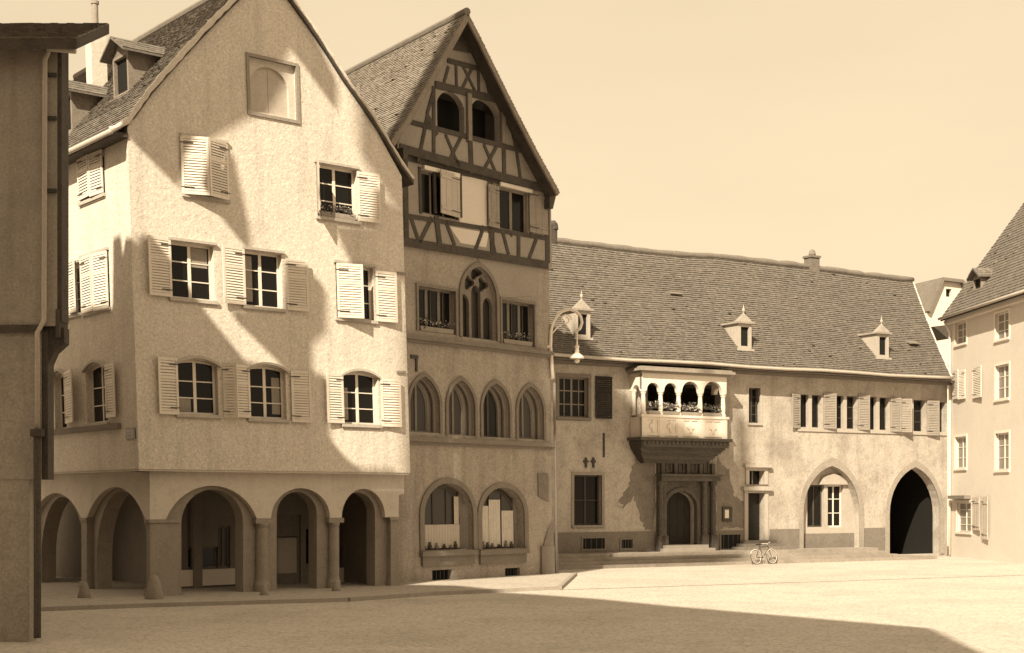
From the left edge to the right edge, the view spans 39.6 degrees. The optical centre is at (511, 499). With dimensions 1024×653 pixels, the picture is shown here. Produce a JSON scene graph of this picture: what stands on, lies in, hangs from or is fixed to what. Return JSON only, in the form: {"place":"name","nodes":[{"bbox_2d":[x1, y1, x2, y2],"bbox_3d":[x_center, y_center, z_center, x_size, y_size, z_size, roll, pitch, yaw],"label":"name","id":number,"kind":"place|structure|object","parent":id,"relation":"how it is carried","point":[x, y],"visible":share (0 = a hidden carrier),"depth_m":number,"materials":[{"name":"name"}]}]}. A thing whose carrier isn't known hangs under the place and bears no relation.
{"place":"outdoors","nodes":[
{"label":"outdoors","id":0,"kind":"place"},
{"bbox_2d":[0,23,108,641],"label":"jettied house","id":1,"kind":"structure","parent":0,"point":[34,198],"depth_m":30.00,"materials":[{"name":"paint"}]},
{"bbox_2d":[41,573,571,606],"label":"pavement","id":2,"kind":"structure","parent":0,"point":[62,591],"depth_m":45.55,"materials":[{"name":"beige stone"}]},
{"bbox_2d":[77,581,90,597],"bbox_3d":[-12.683,2.704,42.215,0.408,0.592,0.408,0,0,0],"label":"guard stone","id":3,"kind":"object","parent":2,"relation":"on","point":[84,591],"visible":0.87,"depth_m":42.10,"materials":[{"name":"grey stone"}]},
{"bbox_2d":[145,575,163,599],"bbox_3d":[-10.476,2.602,41.688,0.578,0.797,0.578,0,0,0],"label":"guard stone","id":4,"kind":"object","parent":2,"relation":"on","point":[154,590],"visible":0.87,"depth_m":41.52,"materials":[{"name":"grey stone"}]},
{"bbox_2d":[41,0,414,595],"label":"corner house","id":5,"kind":"structure","parent":2,"relation":"on","point":[234,353],"depth_m":45.00,"materials":[{"name":"beige paint"}]},
{"bbox_2d":[54,369,67,428],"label":"window","id":6,"kind":"structure","parent":5,"relation":"in","point":[63,425],"depth_m":46.86,"materials":[{"name":"white paint"}]},
{"bbox_2d":[69,259,80,319],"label":"window","id":7,"kind":"structure","parent":5,"relation":"in","point":[77,314],"depth_m":45.54,"materials":[{"name":"white paint"}]},
{"bbox_2d":[78,153,105,207],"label":"window","id":8,"kind":"structure","parent":5,"relation":"in","point":[89,200],"depth_m":43.93,"materials":[{"name":"white paint"}]},
{"bbox_2d":[78,247,110,317],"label":"window","id":9,"kind":"structure","parent":5,"relation":"in","point":[91,313],"depth_m":43.94,"materials":[{"name":"white paint"}]},
{"bbox_2d":[82,360,108,425],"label":"window","id":10,"kind":"structure","parent":5,"relation":"in","point":[98,382],"depth_m":44.56,"materials":[{"name":"white paint"}]},
{"bbox_2d":[125,428,135,439],"bbox_3d":[-11.337,-1.970,42.328,0.039,0.330,0.648,0,0,-39],"label":"street sign","id":11,"kind":"object","parent":5,"relation":"attached to","point":[130,433],"visible":1,"depth_m":42.30,"materials":[{"name":"metal"}]},
{"bbox_2d":[167,237,218,305],"bbox_3d":[-9.722,-6.894,43.160,1.684,1.926,0.360,0,0,-39],"label":"window","id":12,"kind":"structure","parent":5,"relation":"in","point":[190,285],"depth_m":43.22,"materials":[{"name":"white paint"}]},
{"bbox_2d":[174,356,222,419],"bbox_3d":[-9.585,-3.409,43.272,1.577,1.913,0.360,0,0,-39],"label":"window","id":13,"kind":"structure","parent":5,"relation":"in","point":[196,379],"depth_m":43.41,"materials":[{"name":"white paint"}]},
{"bbox_2d":[185,547,216,568],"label":"shop window","id":14,"kind":"structure","parent":5,"relation":"in","point":[209,554],"depth_m":47.36,"materials":[{"name":"black glass"}]},
{"bbox_2d":[180,132,230,204],"bbox_3d":[-9.403,-10.064,43.420,1.665,1.936,0.360,0,0,-39],"label":"window","id":15,"kind":"structure","parent":5,"relation":"in","point":[207,198],"depth_m":43.45,"materials":[{"name":"white paint"}]},
{"bbox_2d":[218,526,228,567],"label":"shop window","id":16,"kind":"structure","parent":5,"relation":"in","point":[223,531],"depth_m":47.68,"materials":[{"name":"brown glass"}]},
{"bbox_2d":[241,246,286,313],"bbox_3d":[-7.845,-6.877,44.690,1.593,1.967,0.360,0,0,-39],"label":"window","id":17,"kind":"structure","parent":5,"relation":"in","point":[265,267],"depth_m":44.87,"materials":[{"name":"white paint"}]},
{"bbox_2d":[246,362,289,423],"bbox_3d":[-7.723,-3.364,44.789,1.542,1.913,0.360,0,0,-39],"label":"window","id":18,"kind":"structure","parent":5,"relation":"in","point":[260,377],"depth_m":44.85,"materials":[{"name":"white paint"}]},
{"bbox_2d":[277,515,299,583],"bbox_3d":[-7.781,1.774,49.233,0.978,2.521,0.080,0,0,-39],"label":"shop door","id":19,"kind":"structure","parent":5,"relation":"in","point":[288,549],"depth_m":49.25,"materials":[{"name":"brown wood"}]},
{"bbox_2d":[306,527,308,564],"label":"shop window","id":20,"kind":"structure","parent":5,"relation":"in","point":[307,528],"depth_m":49.77,"materials":[{"name":"black glass"}]},
{"bbox_2d":[318,201,355,220],"bbox_3d":[-5.707,-9.420,46.434,1.391,0.525,0.466,0,0,-34],"label":"flower box","id":21,"kind":"object","parent":5,"relation":"on","point":[333,214],"visible":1,"depth_m":46.33,"materials":[{"name":"grey stone"}]},
{"bbox_2d":[314,159,361,225],"bbox_3d":[-5.736,-9.974,46.410,1.772,1.933,0.360,0,0,-39],"label":"window","id":22,"kind":"structure","parent":5,"relation":"in","point":[336,185],"depth_m":46.50,"materials":[{"name":"white paint"}]},
{"bbox_2d":[333,260,377,324],"bbox_3d":[-5.201,-6.794,46.846,1.704,1.989,0.360,0,0,-39],"label":"window","id":23,"kind":"structure","parent":5,"relation":"in","point":[366,272],"depth_m":47.09,"materials":[{"name":"white paint"}]},
{"bbox_2d":[341,368,381,428],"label":"window","id":24,"kind":"structure","parent":5,"relation":"in","point":[360,387],"depth_m":47.13,"materials":[{"name":"white paint"}]},
{"bbox_2d":[260,584,268,595],"bbox_3d":[-7.532,2.778,43.312,0.286,0.444,0.286,0,0,0],"label":"guard stone","id":25,"kind":"object","parent":2,"relation":"on","point":[264,590],"visible":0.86,"depth_m":43.23,"materials":[{"name":"grey stone"}]},
{"bbox_2d":[332,580,340,590],"bbox_3d":[-5.603,2.778,45.374,0.286,0.444,0.286,0,0,0],"label":"guard stone","id":26,"kind":"object","parent":2,"relation":"on","point":[336,587],"visible":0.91,"depth_m":45.29,"materials":[{"name":"grey stone"}]},
{"bbox_2d":[278,7,559,581],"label":"gabled house","id":27,"kind":"structure","parent":2,"relation":"on","point":[478,201],"depth_m":52.71,"materials":[{"name":"beige paint"}]},
{"bbox_2d":[410,383,426,431],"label":"pointed window","id":28,"kind":"structure","parent":27,"relation":"in","point":[417,404],"depth_m":51.05,"materials":[{"name":"brown glass"}]},
{"bbox_2d":[419,317,453,334],"bbox_3d":[-2.808,-6.309,51.411,0.553,0.556,1.753,0,0,39],"label":"flower box","id":29,"kind":"object","parent":27,"relation":"on","point":[436,330],"visible":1,"depth_m":51.30,"materials":[{"name":"beige stone"}]},
{"bbox_2d":[415,283,457,334],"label":"three light window","id":30,"kind":"structure","parent":27,"relation":"in","point":[435,304],"depth_m":51.56,"materials":[{"name":"brown stone"}]},
{"bbox_2d":[421,171,455,219],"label":"window","id":31,"kind":"structure","parent":27,"relation":"in","point":[427,182],"depth_m":51.06,"materials":[{"name":"black glass"}]},
{"bbox_2d":[425,486,459,549],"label":"shop window","id":32,"kind":"structure","parent":27,"relation":"in","point":[439,509],"depth_m":51.83,"materials":[{"name":"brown glass"}]},
{"bbox_2d":[449,387,461,434],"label":"pointed window","id":33,"kind":"structure","parent":27,"relation":"in","point":[455,405],"depth_m":52.45,"materials":[{"name":"brown glass"}]},
{"bbox_2d":[458,262,499,340],"bbox_3d":[-1.349,-7.408,53.058,0.470,2.849,2.192,0,0,42],"label":"tracery window","id":34,"kind":"structure","parent":27,"relation":"in","point":[475,295],"depth_m":53.27,"materials":[{"name":"brown stone"}]},
{"bbox_2d":[483,390,496,436],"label":"pointed window","id":35,"kind":"structure","parent":27,"relation":"in","point":[490,408],"depth_m":53.87,"materials":[{"name":"black glass"}]},
{"bbox_2d":[483,491,513,548],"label":"shop window","id":36,"kind":"structure","parent":27,"relation":"in","point":[505,504],"depth_m":54.24,"materials":[{"name":"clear glass"}]},
{"bbox_2d":[499,188,524,232],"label":"window","id":37,"kind":"structure","parent":27,"relation":"in","point":[512,203],"depth_m":54.40,"materials":[{"name":"black glass"}]},
{"bbox_2d":[503,331,532,346],"bbox_3d":[0.175,-6.193,54.614,0.388,0.508,1.657,0,0,43],"label":"flower box","id":38,"kind":"object","parent":27,"relation":"on","point":[516,342],"visible":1,"depth_m":54.54,"materials":[{"name":"beige stone"}]},
{"bbox_2d":[500,297,536,346],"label":"three light window","id":39,"kind":"structure","parent":27,"relation":"in","point":[514,317],"depth_m":54.84,"materials":[{"name":"brown stone"}]},
{"bbox_2d":[519,393,531,438],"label":"pointed window","id":40,"kind":"structure","parent":27,"relation":"in","point":[525,416],"depth_m":55.35,"materials":[{"name":"brown glass"}]},
{"bbox_2d":[547,308,583,379],"bbox_3d":[2.084,-6.136,55.900,1.495,2.823,0.560,0,0,0],"label":"street lamp","id":41,"kind":"object","parent":27,"relation":"attached to","point":[576,355],"visible":1,"depth_m":55.85,"materials":[{"name":"metal"}]},
{"bbox_2d":[0,546,1023,652],"bbox_3d":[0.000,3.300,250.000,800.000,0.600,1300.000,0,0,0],"label":"ground","id":42,"kind":"structure","parent":0,"point":[963,611],"depth_m":36.00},
{"bbox_2d":[41,573,576,610],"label":"kerb","id":43,"kind":"structure","parent":42,"relation":"on","point":[566,581],"depth_m":41.40,"materials":[{"name":"stone"}]},
{"bbox_2d":[558,547,936,569],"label":"steps","id":44,"kind":"structure","parent":42,"relation":"on","point":[568,561],"depth_m":65.92,"materials":[{"name":"stone"}]},
{"bbox_2d":[750,542,776,564],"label":"bicycle","id":45,"kind":"object","parent":42,"relation":"on","point":[762,556],"visible":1,"depth_m":66.35,"materials":[{"name":"grey metal"}]},
{"bbox_2d":[562,575,1018,589],"bbox_3d":[11.088,2.996,52.106,21.289,0.001,0.287,0,0,-26],"label":"gutter channel","id":46,"kind":"object","parent":42,"relation":"on","point":[784,582],"visible":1,"depth_m":51.62,"materials":[{"name":"beige stone"}]},
{"bbox_2d":[0,0,1023,283],"label":"sky","id":47,"kind":"structure","parent":0,"point":[877,136],"materials":[{"name":"beige"}]},
{"bbox_2d":[549,220,954,556],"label":"guard house","id":48,"kind":"structure","parent":0,"point":[825,387],"depth_m":69.68,"materials":[{"name":"paint"}]},
{"bbox_2d":[556,373,591,420],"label":"window","id":49,"kind":"structure","parent":48,"relation":"in","point":[570,392],"depth_m":64.08,"materials":[{"name":"black glass"}]},
{"bbox_2d":[571,472,604,528],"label":"window","id":50,"kind":"structure","parent":48,"relation":"in","point":[584,485],"depth_m":64.52,"materials":[{"name":"black glass"}]},
{"bbox_2d":[581,536,605,550],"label":"cellar window","id":51,"kind":"structure","parent":48,"relation":"in","point":[595,543],"depth_m":64.36,"materials":[{"name":"stone"}]},
{"bbox_2d":[620,538,633,549],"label":"cellar window","id":52,"kind":"structure","parent":48,"relation":"in","point":[625,543],"depth_m":65.25,"materials":[{"name":"stone"}]},
{"bbox_2d":[646,400,660,414],"bbox_3d":[6.456,-4.226,65.043,0.734,0.666,0.497,0,0,-27],"label":"flower box","id":53,"kind":"object","parent":48,"relation":"on","point":[653,411],"visible":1,"depth_m":64.92,"materials":[{"name":"grey stone"}]},
{"bbox_2d":[662,401,680,414],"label":"flower box","id":54,"kind":"object","parent":48,"relation":"on","point":[668,412],"visible":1,"depth_m":65.39,"materials":[{"name":"grey stone"}]},
{"bbox_2d":[667,492,689,543],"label":"portal door","id":55,"kind":"structure","parent":48,"relation":"in","point":[678,505],"depth_m":67.09,"materials":[{"name":"paint"}]},
{"bbox_2d":[681,402,701,415],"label":"flower box","id":56,"kind":"object","parent":48,"relation":"on","point":[694,413],"visible":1,"depth_m":65.97,"materials":[{"name":"grey stone"}]},
{"bbox_2d":[702,404,721,416],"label":"flower box","id":57,"kind":"object","parent":48,"relation":"on","point":[715,414],"visible":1,"depth_m":66.60,"materials":[{"name":"grey stone"}]},
{"bbox_2d":[722,507,731,521],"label":"notice board","id":58,"kind":"object","parent":48,"relation":"attached to","point":[726,514],"visible":1,"depth_m":68.10,"materials":[{"name":"brown paper"}]},
{"bbox_2d":[719,533,741,549],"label":"cellar window","id":59,"kind":"structure","parent":48,"relation":"in","point":[727,541],"depth_m":68.11,"materials":[{"name":"metal"}]},
{"bbox_2d":[747,385,762,425],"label":"window","id":60,"kind":"structure","parent":48,"relation":"in","point":[751,390],"depth_m":69.20,"materials":[{"name":"black glass"}]},
{"bbox_2d":[741,464,772,539],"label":"side door","id":61,"kind":"structure","parent":48,"relation":"in","point":[751,494],"depth_m":69.25,"materials":[{"name":"stone"}]},
{"bbox_2d":[801,395,817,427],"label":"window","id":62,"kind":"structure","parent":48,"relation":"in","point":[809,403],"depth_m":70.89,"materials":[{"name":"black glass"}]},
{"bbox_2d":[834,396,852,428],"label":"window","id":63,"kind":"structure","parent":48,"relation":"in","point":[844,403],"depth_m":72.01,"materials":[{"name":"black glass"}]},
{"bbox_2d":[867,397,884,429],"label":"window","id":64,"kind":"structure","parent":48,"relation":"in","point":[877,404],"depth_m":73.11,"materials":[{"name":"black glass"}]},
{"bbox_2d":[902,400,920,430],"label":"window","id":65,"kind":"structure","parent":48,"relation":"in","point":[916,404],"depth_m":74.64,"materials":[{"name":"black glass"}]},
{"bbox_2d":[940,402,941,431],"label":"window","id":66,"kind":"structure","parent":48,"relation":"in","point":[940,402],"depth_m":75.52,"materials":[{"name":"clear glass"}]},
{"bbox_2d":[915,277,965,545],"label":"house","id":67,"kind":"structure","parent":0,"point":[937,296],"depth_m":92.47,"materials":[{"name":"white paint"}]},
{"bbox_2d":[938,203,1023,563],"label":"pale house","id":68,"kind":"structure","parent":0,"point":[983,316],"depth_m":71.04,"materials":[{"name":"plaster"},{"name":"clay tile"},{"name":"white painted wood"}]},
{"bbox_2d":[953,319,966,347],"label":"window","id":69,"kind":"structure","parent":68,"relation":"in","point":[961,327],"depth_m":74.33,"materials":[{"name":"white paint"}]},
{"bbox_2d":[953,434,966,470],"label":"window","id":70,"kind":"structure","parent":68,"relation":"in","point":[961,440],"depth_m":74.33,"materials":[{"name":"white paint"}]},
{"bbox_2d":[955,500,971,534],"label":"window","id":71,"kind":"structure","parent":68,"relation":"in","point":[965,506],"depth_m":73.88,"materials":[{"name":"white paint"}]},
{"bbox_2d":[993,307,1009,343],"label":"window","id":72,"kind":"structure","parent":68,"relation":"in","point":[1003,318],"depth_m":69.30,"materials":[{"name":"white paint"}]},
{"bbox_2d":[993,361,1009,402],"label":"window","id":73,"kind":"structure","parent":68,"relation":"in","point":[1004,370],"depth_m":69.30,"materials":[{"name":"white paint"}]},
{"bbox_2d":[993,430,1009,472],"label":"window","id":74,"kind":"structure","parent":68,"relation":"in","point":[1004,437],"depth_m":69.30,"materials":[{"name":"white paint"}]}
]}

